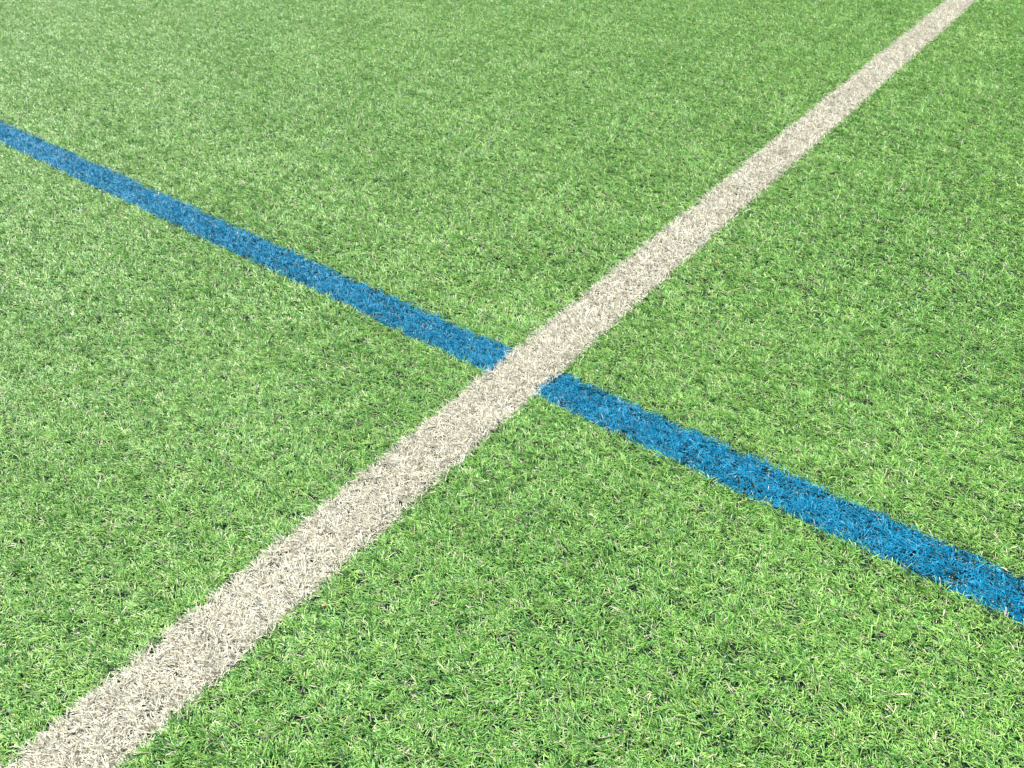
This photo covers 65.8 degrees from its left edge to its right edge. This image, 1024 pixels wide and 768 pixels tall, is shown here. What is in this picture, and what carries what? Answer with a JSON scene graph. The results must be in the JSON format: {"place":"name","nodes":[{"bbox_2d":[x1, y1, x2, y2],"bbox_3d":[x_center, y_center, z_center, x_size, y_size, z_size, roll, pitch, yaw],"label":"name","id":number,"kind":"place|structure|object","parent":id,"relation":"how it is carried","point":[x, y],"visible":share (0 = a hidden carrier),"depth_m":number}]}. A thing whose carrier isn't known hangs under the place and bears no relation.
{"place":"outdoors","nodes":[
{"label":"outdoors","id":0,"kind":"place"},
{"bbox_2d":[0,0,1023,767],"bbox_3d":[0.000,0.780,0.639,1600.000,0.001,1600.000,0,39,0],"label":"ground","id":1,"kind":"structure","parent":0,"point":[648,546],"depth_m":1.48},
{"bbox_2d":[0,121,511,374],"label":"blue line","id":2,"kind":"object","parent":1,"relation":"on","point":[227,239],"visible":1,"depth_m":1.98},
{"bbox_2d":[0,0,976,767],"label":"white line","id":3,"kind":"object","parent":1,"relation":"on","point":[532,366],"visible":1,"depth_m":1.36},
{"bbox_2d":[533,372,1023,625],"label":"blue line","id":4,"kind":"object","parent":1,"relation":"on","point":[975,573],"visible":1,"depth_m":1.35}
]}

